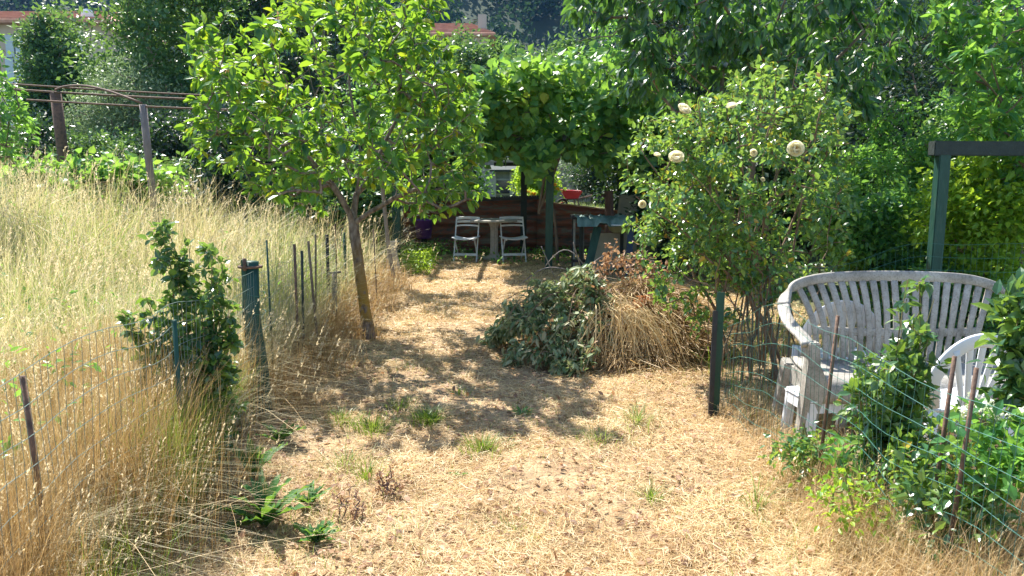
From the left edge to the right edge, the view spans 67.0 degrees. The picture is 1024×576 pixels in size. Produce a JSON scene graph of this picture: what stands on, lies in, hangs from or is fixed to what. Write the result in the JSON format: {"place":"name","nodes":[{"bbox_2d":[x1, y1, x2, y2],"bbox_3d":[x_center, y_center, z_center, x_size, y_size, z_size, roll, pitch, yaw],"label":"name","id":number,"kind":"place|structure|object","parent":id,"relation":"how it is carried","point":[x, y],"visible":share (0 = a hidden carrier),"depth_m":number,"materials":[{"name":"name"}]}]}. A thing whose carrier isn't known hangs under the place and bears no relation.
{"place":"outdoors","nodes":[
{"label":"outdoors","id":0,"kind":"place"},
{"bbox_2d":[0,301,282,575],"bbox_3d":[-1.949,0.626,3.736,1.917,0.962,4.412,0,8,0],"label":"brown dry grass","id":1,"kind":"structure","parent":0,"point":[16,565],"depth_m":3.12,"materials":[{"name":"beige plant"}]},
{"bbox_2d":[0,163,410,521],"bbox_3d":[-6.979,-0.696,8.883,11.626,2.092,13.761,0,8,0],"label":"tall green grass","id":2,"kind":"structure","parent":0,"point":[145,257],"depth_m":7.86,"materials":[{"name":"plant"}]},
{"bbox_2d":[1,0,1023,157],"bbox_3d":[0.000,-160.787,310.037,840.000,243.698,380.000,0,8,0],"label":"hill","id":3,"kind":"structure","parent":0,"point":[471,10],"depth_m":197.70,"materials":[{"name":"green plant"}]},
{"bbox_2d":[0,0,1023,152],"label":"distant forest","id":4,"kind":"object","parent":3,"relation":"on","point":[543,5],"visible":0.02,"depth_m":185.04,"materials":[{"name":"green plant"}]},
{"bbox_2d":[14,162,1023,575],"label":"ground","id":5,"kind":"structure","parent":0,"point":[530,470],"depth_m":4.35,"materials":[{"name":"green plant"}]},
{"bbox_2d":[0,34,40,163],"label":"leafy tree","id":6,"kind":"object","parent":5,"relation":"on","point":[18,112],"visible":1,"depth_m":8.38,"materials":[{"name":"green plant"}]},
{"bbox_2d":[0,146,72,212],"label":"vine bush","id":7,"kind":"object","parent":5,"relation":"on","point":[32,163],"visible":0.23,"depth_m":12.04,"materials":[{"name":"green plant"}]},
{"bbox_2d":[0,102,96,180],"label":"bush","id":8,"kind":"object","parent":5,"relation":"on","point":[45,140],"visible":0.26,"depth_m":16.26,"materials":[{"name":"green plant"}]},
{"bbox_2d":[0,0,106,149],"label":"tree","id":9,"kind":"object","parent":5,"relation":"on","point":[42,53],"visible":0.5,"depth_m":32.11,"materials":[{"name":"green plant"}]},
{"bbox_2d":[0,5,165,147],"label":"apartment house","id":10,"kind":"structure","parent":5,"relation":"on","point":[7,18],"depth_m":59.89,"materials":[{"name":"paint"}]},
{"bbox_2d":[37,135,141,222],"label":"vine bush","id":11,"kind":"object","parent":5,"relation":"on","point":[75,162],"visible":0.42,"depth_m":11.73,"materials":[{"name":"green plant"}]},
{"bbox_2d":[39,118,143,166],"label":"bush","id":12,"kind":"object","parent":5,"relation":"on","point":[102,147],"visible":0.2,"depth_m":17.41,"materials":[{"name":"green plant"}]},
{"bbox_2d":[43,44,197,157],"bbox_3d":[-10.224,-4.287,20.560,4.345,4.528,3.834,0,8,0],"label":"willow tree","id":13,"kind":"object","parent":5,"relation":"on","point":[118,116],"visible":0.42,"depth_m":19.88,"materials":[{"name":"green plant"}]},
{"bbox_2d":[0,271,262,575],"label":"wire fence","id":14,"kind":"object","parent":5,"relation":"on","point":[31,432],"visible":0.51,"depth_m":2.85,"materials":[{"name":"green metal"}]},
{"bbox_2d":[75,150,194,221],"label":"vine bush","id":15,"kind":"object","parent":5,"relation":"on","point":[142,176],"visible":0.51,"depth_m":12.11,"materials":[{"name":"green plant"}]},
{"bbox_2d":[46,0,265,155],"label":"tree","id":16,"kind":"object","parent":5,"relation":"on","point":[147,25],"visible":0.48,"depth_m":22.04,"materials":[{"name":"green plant"}]},
{"bbox_2d":[52,346,272,542],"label":"dry grass","id":17,"kind":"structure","parent":5,"relation":"on","point":[195,436],"depth_m":3.47,"materials":[{"name":"beige plant"}]},
{"bbox_2d":[119,147,205,224],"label":"bush","id":18,"kind":"object","parent":5,"relation":"on","point":[187,171],"visible":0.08,"depth_m":14.37,"materials":[{"name":"green plant"}]},
{"bbox_2d":[2,83,341,225],"bbox_3d":[-5.795,-2.007,12.577,6.888,2.943,2.507,1,8,4],"label":"metal arbour","id":19,"kind":"object","parent":5,"relation":"on","point":[56,101],"visible":0.66,"depth_m":12.48,"materials":[{"name":"brown metal"}]},
{"bbox_2d":[6,373,342,575],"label":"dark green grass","id":20,"kind":"structure","parent":5,"relation":"on","point":[118,564],"depth_m":2.90,"materials":[{"name":"plant"}]},
{"bbox_2d":[115,215,249,473],"bbox_3d":[-1.698,0.328,4.004,0.631,1.418,0.465,-4,9,-24],"label":"privet shrub","id":21,"kind":"object","parent":5,"relation":"on","point":[232,343],"visible":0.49,"depth_m":4.02,"materials":[{"name":"green plant"}]},
{"bbox_2d":[116,95,249,171],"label":"bush","id":22,"kind":"object","parent":5,"relation":"on","point":[173,140],"visible":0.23,"depth_m":15.64,"materials":[{"name":"green plant"}]},
{"bbox_2d":[0,189,385,502],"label":"field weeds","id":23,"kind":"object","parent":5,"relation":"on","point":[54,370],"visible":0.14,"depth_m":3.89,"materials":[{"name":"beige plant"}]},
{"bbox_2d":[0,143,438,575],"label":"tall dry grass","id":24,"kind":"structure","parent":5,"relation":"on","point":[134,260],"depth_m":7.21,"materials":[{"name":"beige plant"}]},
{"bbox_2d":[166,148,279,236],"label":"bush","id":25,"kind":"object","parent":5,"relation":"on","point":[227,180],"visible":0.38,"depth_m":13.31,"materials":[{"name":"green plant"}]},
{"bbox_2d":[159,509,286,541],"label":"dock plant","id":26,"kind":"object","parent":5,"relation":"on","point":[230,524],"visible":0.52,"depth_m":3.48,"materials":[{"name":"green plant"}]},
{"bbox_2d":[0,175,474,575],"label":"tangled dry grass","id":27,"kind":"structure","parent":5,"relation":"on","point":[244,226],"depth_m":5.72,"materials":[{"name":"beige plant"}]},
{"bbox_2d":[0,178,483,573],"bbox_3d":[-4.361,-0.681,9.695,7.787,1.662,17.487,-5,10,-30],"label":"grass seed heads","id":28,"kind":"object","parent":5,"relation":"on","point":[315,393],"depth_m":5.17,"materials":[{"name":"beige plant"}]},
{"bbox_2d":[184,87,317,177],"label":"bush","id":29,"kind":"object","parent":5,"relation":"on","point":[221,150],"visible":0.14,"depth_m":14.28,"materials":[{"name":"green plant"}]},
{"bbox_2d":[192,464,313,526],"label":"dock plant","id":30,"kind":"object","parent":5,"relation":"on","point":[264,512],"visible":0.93,"depth_m":3.52,"materials":[{"name":"green plant"}]},
{"bbox_2d":[237,258,272,413],"bbox_3d":[-1.673,0.387,5.058,0.186,1.180,0.141,0,8,0],"label":"gate post","id":31,"kind":"object","parent":5,"relation":"on","point":[246,266],"visible":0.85,"depth_m":5.00,"materials":[{"name":"teal metal"}]},
{"bbox_2d":[232,434,287,477],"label":"dock plant","id":32,"kind":"object","parent":5,"relation":"on","point":[268,455],"visible":0.76,"depth_m":4.09,"materials":[{"name":"green plant"}]},
{"bbox_2d":[140,0,399,133],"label":"tree","id":33,"kind":"object","parent":5,"relation":"on","point":[293,64],"visible":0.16,"depth_m":25.80,"materials":[{"name":"green plant"}]},
{"bbox_2d":[230,153,327,238],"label":"bush","id":34,"kind":"object","parent":5,"relation":"on","point":[275,203],"visible":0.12,"depth_m":13.43,"materials":[{"name":"green plant"}]},
{"bbox_2d":[292,518,341,544],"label":"dock plant","id":35,"kind":"object","parent":5,"relation":"on","point":[320,528],"visible":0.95,"depth_m":3.40,"materials":[{"name":"green plant"}]},
{"bbox_2d":[260,224,377,381],"bbox_3d":[-1.753,-0.091,8.100,0.546,1.262,6.044,-1,8,-6],"label":"wire fence","id":36,"kind":"object","parent":5,"relation":"on","point":[296,264],"visible":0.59,"depth_m":6.62,"materials":[{"name":"grey metal"}]},
{"bbox_2d":[56,333,586,575],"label":"bent straw","id":37,"kind":"object","parent":5,"relation":"on","point":[262,484],"visible":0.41,"depth_m":3.22,"materials":[{"name":"beige plant"}]},
{"bbox_2d":[237,255,427,417],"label":"dry grass","id":38,"kind":"structure","parent":5,"relation":"on","point":[342,321],"depth_m":6.53,"materials":[{"name":"beige plant"}]},
{"bbox_2d":[174,0,495,339],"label":"fruit tree","id":39,"kind":"object","parent":5,"relation":"on","point":[390,52],"visible":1,"depth_m":6.76,"materials":[{"name":"green plant"}]},
{"bbox_2d":[267,250,413,404],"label":"grass seed heads","id":40,"kind":"object","parent":5,"relation":"on","point":[359,326],"depth_m":6.99,"materials":[{"name":"beige plant"}]},
{"bbox_2d":[289,158,395,262],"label":"bush","id":41,"kind":"object","parent":5,"relation":"on","point":[367,196],"visible":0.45,"depth_m":12.89,"materials":[{"name":"green plant"}]},
{"bbox_2d":[332,484,369,522],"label":"dried weed","id":42,"kind":"object","parent":5,"relation":"on","point":[358,499],"visible":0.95,"depth_m":3.61,"materials":[{"name":"brown plant"}]},
{"bbox_2d":[320,408,413,438],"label":"grass tuft","id":43,"kind":"object","parent":5,"relation":"on","point":[369,422],"visible":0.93,"depth_m":4.96,"materials":[{"name":"green plant"}]},
{"bbox_2d":[270,56,487,285],"bbox_3d":[-1.855,-1.611,10.883,3.033,3.268,1.889,0,8,0],"label":"slim tree","id":44,"kind":"object","parent":5,"relation":"on","point":[387,127],"visible":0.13,"depth_m":10.90,"materials":[{"name":"green plant"}]},
{"bbox_2d":[376,243,439,275],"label":"nettle ground cover","id":45,"kind":"object","parent":5,"relation":"on","point":[425,256],"visible":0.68,"depth_m":12.93,"materials":[{"name":"green plant"}]},
{"bbox_2d":[391,402,463,429],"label":"grass tuft","id":46,"kind":"object","parent":5,"relation":"on","point":[428,415],"visible":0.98,"depth_m":5.01,"materials":[{"name":"green plant"}]},
{"bbox_2d":[405,160,502,201],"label":"bush","id":47,"kind":"object","parent":5,"relation":"on","point":[481,185],"visible":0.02,"depth_m":18.64,"materials":[{"name":"green plant"}]},
{"bbox_2d":[416,14,496,62],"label":"house","id":48,"kind":"structure","parent":5,"relation":"on","point":[449,28],"depth_m":81.64,"materials":[{"name":"paint"}]},
{"bbox_2d":[452,216,479,261],"bbox_3d":[-0.857,-0.910,14.509,0.475,0.843,0.491,1,8,6],"label":"folding chair","id":49,"kind":"object","parent":5,"relation":"on","point":[455,238],"visible":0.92,"depth_m":14.52,"materials":[{"name":"white paint"}]},
{"bbox_2d":[374,257,568,320],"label":"back dry grass","id":50,"kind":"structure","parent":5,"relation":"on","point":[470,287],"depth_m":10.72,"materials":[{"name":"plant"}]},
{"bbox_2d":[444,431,515,459],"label":"grass tuft","id":51,"kind":"object","parent":5,"relation":"on","point":[488,444],"visible":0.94,"depth_m":4.48,"materials":[{"name":"green plant"}]},
{"bbox_2d":[438,16,528,96],"bbox_3d":[-1.503,-9.115,38.889,6.368,9.031,6.216,-2,9,-15],"label":"tree","id":52,"kind":"object","parent":5,"relation":"on","point":[481,54],"visible":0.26,"depth_m":37.28,"materials":[{"name":"green plant"}]},
{"bbox_2d":[470,218,517,259],"bbox_3d":[-0.341,-0.932,14.770,0.920,0.765,0.920,0,8,0],"label":"pedestal table","id":53,"kind":"object","parent":5,"relation":"on","point":[493,223],"visible":0.83,"depth_m":14.69,"materials":[{"name":"stone"}]},
{"bbox_2d":[332,135,664,269],"bbox_3d":[0.125,-1.691,15.266,6.110,2.340,5.101,0,8,0],"label":"vine arbour","id":54,"kind":"object","parent":5,"relation":"on","point":[396,232],"visible":0.11,"depth_m":13.15,"materials":[{"name":"green paint"}]},
{"bbox_2d":[346,40,692,263],"bbox_3d":[-0.265,-2.488,14.883,6.263,3.846,6.279,0,8,0],"label":"grapevine","id":55,"kind":"object","parent":54,"relation":"attached to","point":[541,109],"visible":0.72,"depth_m":12.27,"materials":[{"name":"green plant"}]},
{"bbox_2d":[489,165,520,197],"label":"garden shed","id":56,"kind":"structure","parent":5,"relation":"on","point":[502,177],"depth_m":23.77,"materials":[{"name":"grey glass"}]},
{"bbox_2d":[403,195,617,252],"bbox_3d":[0.000,-1.344,16.261,4.569,1.205,0.250,0,8,0],"label":"corrugated fence","id":57,"kind":"object","parent":5,"relation":"on","point":[492,207],"visible":0.52,"depth_m":16.24,"materials":[{"name":"brown metal"}]},
{"bbox_2d":[499,216,527,261],"bbox_3d":[0.022,-0.908,14.459,0.475,0.843,0.491,-1,8,-9],"label":"folding chair","id":58,"kind":"object","parent":5,"relation":"on","point":[523,237],"visible":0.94,"depth_m":14.46,"materials":[{"name":"white paint"}]},
{"bbox_2d":[378,238,655,266],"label":"ivy ground cover","id":59,"kind":"object","parent":5,"relation":"on","point":[432,243],"visible":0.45,"depth_m":15.46,"materials":[{"name":"green plant"}]},
{"bbox_2d":[506,166,563,202],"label":"bush","id":60,"kind":"object","parent":5,"relation":"on","point":[517,177],"visible":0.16,"depth_m":21.51,"materials":[{"name":"green plant"}]},
{"bbox_2d":[437,159,651,201],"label":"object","id":61,"kind":"structure","parent":5,"relation":"on","point":[491,162],"depth_m":28.54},
{"bbox_2d":[97,259,995,575],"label":"fallen leaves","id":62,"kind":"object","parent":5,"relation":"on","point":[479,549],"visible":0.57,"depth_m":3.95,"materials":[{"name":"brown plant"}]},
{"bbox_2d":[506,29,588,69],"bbox_3d":[1.866,-8.046,36.314,6.365,7.648,6.153,0,8,0],"label":"tree","id":63,"kind":"object","parent":5,"relation":"on","point":[550,51],"visible":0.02,"depth_m":35.01,"materials":[{"name":"green plant"}]},
{"bbox_2d":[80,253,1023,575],"bbox_3d":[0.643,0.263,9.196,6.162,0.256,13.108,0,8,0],"label":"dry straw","id":64,"kind":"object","parent":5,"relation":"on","point":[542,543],"visible":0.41,"depth_m":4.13,"materials":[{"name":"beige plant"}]},
{"bbox_2d":[559,162,625,204],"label":"bush","id":65,"kind":"object","parent":5,"relation":"on","point":[582,173],"visible":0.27,"depth_m":25.33,"materials":[{"name":"green plant"}]},
{"bbox_2d":[574,213,638,275],"bbox_3d":[1.527,-0.715,12.684,0.984,0.996,0.854,0,8,0],"label":"work table","id":66,"kind":"object","parent":5,"relation":"on","point":[597,248],"visible":0.84,"depth_m":12.46,"materials":[{"name":"teal wood"}]},
{"bbox_2d":[555,12,689,127],"bbox_3d":[4.412,-7.245,29.478,5.476,8.026,5.090,-2,9,-15],"label":"tree","id":67,"kind":"object","parent":5,"relation":"on","point":[614,59],"visible":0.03,"depth_m":28.86,"materials":[{"name":"green plant"}]},
{"bbox_2d":[617,194,640,257],"bbox_3d":[2.200,-1.152,14.723,0.509,1.258,0.349,0,8,0],"label":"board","id":68,"kind":"object","parent":5,"relation":"on","point":[623,202],"visible":0.29,"depth_m":14.59,"materials":[{"name":"wood"}]},
{"bbox_2d":[589,154,670,211],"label":"bush","id":69,"kind":"object","parent":5,"relation":"on","point":[613,185],"visible":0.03,"depth_m":17.18,"materials":[{"name":"green plant"}]},
{"bbox_2d":[476,238,791,377],"bbox_3d":[1.139,0.133,7.005,2.947,1.163,1.992,0,8,0],"label":"brush pile","id":70,"kind":"object","parent":5,"relation":"on","point":[595,321],"visible":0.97,"depth_m":6.61,"materials":[{"name":"plant"}]},
{"bbox_2d":[614,93,745,275],"bbox_3d":[2.830,-1.592,12.401,2.376,3.023,2.243,0,8,0],"label":"bush","id":71,"kind":"object","parent":5,"relation":"on","point":[640,215],"visible":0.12,"depth_m":12.31,"materials":[{"name":"green plant"}]},
{"bbox_2d":[708,291,724,417],"bbox_3d":[1.331,0.496,5.083,0.085,0.950,0.054,-3,9,-20],"label":"fence post","id":72,"kind":"object","parent":5,"relation":"on","point":[716,353],"visible":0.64,"depth_m":5.06,"materials":[{"name":"green metal"}]},
{"bbox_2d":[557,0,876,143],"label":"tree","id":73,"kind":"object","parent":5,"relation":"on","point":[676,81],"visible":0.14,"depth_m":15.89,"materials":[{"name":"green plant"}]},
{"bbox_2d":[661,105,809,285],"bbox_3d":[3.547,-1.288,11.418,2.596,2.812,2.189,0,8,0],"label":"bush","id":74,"kind":"object","parent":5,"relation":"on","point":[735,195],"visible":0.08,"depth_m":10.92,"materials":[{"name":"green plant"}]},
{"bbox_2d":[610,47,863,389],"bbox_3d":[1.845,-0.544,6.006,2.219,2.623,1.833,0,8,0],"label":"rose bush","id":75,"kind":"object","parent":5,"relation":"on","point":[680,151],"visible":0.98,"depth_m":5.78,"materials":[{"name":"green plant"}]},
{"bbox_2d":[560,0,930,306],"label":"cherry tree","id":76,"kind":"object","parent":5,"relation":"on","point":[710,42],"visible":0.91,"depth_m":8.31,"materials":[{"name":"green plant"}]},
{"bbox_2d":[757,420,846,481],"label":"bramble","id":77,"kind":"object","parent":5,"relation":"on","point":[803,443],"visible":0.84,"depth_m":3.82,"materials":[{"name":"green plant"}]},
{"bbox_2d":[725,55,910,287],"bbox_3d":[4.139,-1.675,10.978,2.745,3.581,2.261,0,8,0],"label":"bush","id":78,"kind":"object","parent":5,"relation":"on","point":[847,134],"visible":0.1,"depth_m":10.64,"materials":[{"name":"green plant"}]},
{"bbox_2d":[780,386,867,445],"bbox_3d":[1.861,0.778,4.580,0.429,0.342,0.319,-1,8,-8],"label":"plastic stool","id":79,"kind":"object","parent":5,"relation":"on","point":[789,402],"visible":0.31,"depth_m":4.59,"materials":[{"name":"white paint"}]},
{"bbox_2d":[790,300,883,415],"bbox_3d":[2.185,0.455,5.264,0.542,0.830,0.505,1,8,10],"label":"plastic chair","id":80,"kind":"object","parent":5,"relation":"on","point":[799,347],"visible":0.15,"depth_m":5.02,"materials":[{"name":"white plastic"}]},
{"bbox_2d":[689,0,999,248],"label":"evergreen tree","id":81,"kind":"object","parent":5,"relation":"on","point":[924,36],"visible":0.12,"depth_m":12.23,"materials":[{"name":"green plant"}]},
{"bbox_2d":[788,458,906,549],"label":"bramble","id":82,"kind":"object","parent":5,"relation":"on","point":[826,487],"visible":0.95,"depth_m":3.15,"materials":[{"name":"green plant"}]},
{"bbox_2d":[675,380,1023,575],"bbox_3d":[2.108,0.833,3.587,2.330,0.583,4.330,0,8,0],"label":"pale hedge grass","id":83,"kind":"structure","parent":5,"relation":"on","point":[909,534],"depth_m":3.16,"materials":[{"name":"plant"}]},
{"bbox_2d":[683,296,1023,575],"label":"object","id":84,"kind":"structure","parent":5,"relation":"on","point":[783,341],"depth_m":5.91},
{"bbox_2d":[781,163,946,302],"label":"shrub","id":85,"kind":"object","parent":5,"relation":"on","point":[884,215],"visible":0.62,"depth_m":7.11,"materials":[{"name":"green plant"}]},
{"bbox_2d":[795,71,933,236],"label":"bush","id":86,"kind":"object","parent":5,"relation":"on","point":[882,100],"visible":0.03,"depth_m":11.18,"materials":[{"name":"green plant"}]},
{"bbox_2d":[720,243,1023,408],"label":"wire fence","id":87,"kind":"object","parent":5,"relation":"on","point":[984,258],"visible":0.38,"depth_m":5.53,"materials":[{"name":"metal"}]},
{"bbox_2d":[721,303,1023,575],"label":"wire fence","id":88,"kind":"object","parent":5,"relation":"on","point":[960,479],"visible":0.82,"depth_m":3.06,"materials":[{"name":"green metal"}]},
{"bbox_2d":[837,274,951,510],"bbox_3d":[1.739,0.533,3.537,0.558,1.185,0.363,-2,9,-17],"label":"climbing plant","id":89,"kind":"object","parent":88,"relation":"attached to","point":[914,340],"visible":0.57,"depth_m":3.47,"materials":[{"name":"green plant"}]},
{"bbox_2d":[819,419,941,507],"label":"bramble","id":90,"kind":"object","parent":5,"relation":"on","point":[840,462],"visible":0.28,"depth_m":3.48,"materials":[{"name":"green plant"}]},
{"bbox_2d":[832,347,936,448],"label":"bramble","id":91,"kind":"object","parent":5,"relation":"on","point":[897,400],"visible":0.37,"depth_m":3.50,"materials":[{"name":"green plant"}]},
{"bbox_2d":[809,95,965,290],"bbox_3d":[4.368,-0.916,8.939,1.768,2.608,1.831,-2,9,-15],"label":"shrub","id":92,"kind":"object","parent":5,"relation":"on","point":[868,165],"visible":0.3,"depth_m":8.74,"materials":[{"name":"green plant"}]},
{"bbox_2d":[770,271,1005,437],"bbox_3d":[2.368,0.429,4.638,1.490,1.012,0.634,0,8,3],"label":"garden bench","id":93,"kind":"object","parent":5,"relation":"on","point":[949,332],"visible":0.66,"depth_m":4.79,"materials":[{"name":"plastic"}]},
{"bbox_2d":[843,398,1014,506],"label":"bramble","id":94,"kind":"object","parent":5,"relation":"on","point":[921,454],"visible":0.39,"depth_m":3.22,"materials":[{"name":"green plant"}]},
{"bbox_2d":[834,0,1023,127],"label":"evergreen tree","id":95,"kind":"object","parent":5,"relation":"on","point":[972,10],"visible":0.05,"depth_m":14.54,"materials":[{"name":"green plant"}]},
{"bbox_2d":[860,240,1018,357],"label":"shrub","id":96,"kind":"object","parent":5,"relation":"on","point":[988,327],"visible":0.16,"depth_m":6.76,"materials":[{"name":"green plant"}]},
{"bbox_2d":[877,449,1023,575],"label":"bramble","id":97,"kind":"object","parent":5,"relation":"on","point":[917,496],"visible":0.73,"depth_m":2.91,"materials":[{"name":"green plant"}]},
{"bbox_2d":[880,86,1023,263],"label":"bush","id":98,"kind":"object","parent":5,"relation":"on","point":[944,126],"visible":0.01,"depth_m":10.22,"materials":[{"name":"green plant"}]},
{"bbox_2d":[900,127,1023,326],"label":"shrub","id":99,"kind":"object","parent":5,"relation":"on","point":[993,219],"visible":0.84,"depth_m":6.41,"materials":[{"name":"green plant"}]},
{"bbox_2d":[907,63,1023,273],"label":"shrub","id":100,"kind":"object","parent":5,"relation":"on","point":[943,94],"visible":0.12,"depth_m":8.64,"materials":[{"name":"green plant"}]},
{"bbox_2d":[924,333,1016,470],"bbox_3d":[2.324,0.601,4.123,0.541,0.830,0.504,-1,8,-4],"label":"plastic chair","id":101,"kind":"object","parent":5,"relation":"on","point":[959,349],"visible":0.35,"depth_m":3.87,"materials":[{"name":"white plastic"}]},
{"bbox_2d":[920,0,1023,284],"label":"young tree","id":102,"kind":"object","parent":5,"relation":"on","point":[974,55],"visible":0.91,"depth_m":6.18,"materials":[{"name":"green plant"}]},
{"bbox_2d":[923,141,1023,359],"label":"timber frame","id":103,"kind":"object","parent":5,"relation":"on","point":[942,152],"visible":0.63,"depth_m":5.67,"materials":[{"name":"green paint"}]},
{"bbox_2d":[930,390,1023,573],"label":"bramble","id":104,"kind":"object","parent":5,"relation":"on","point":[1007,460],"visible":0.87,"depth_m":2.83,"materials":[{"name":"green plant"}]},
{"bbox_2d":[965,267,1023,545],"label":"bramble","id":105,"kind":"object","parent":5,"relation":"on","point":[1007,309],"visible":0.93,"depth_m":3.06,"materials":[{"name":"green plant"}]},
{"bbox_2d":[679,381,1023,575],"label":"dry hedge grass","id":106,"kind":"structure","parent":0,"point":[955,564],"depth_m":3.09,"materials":[{"name":"beige plant"}]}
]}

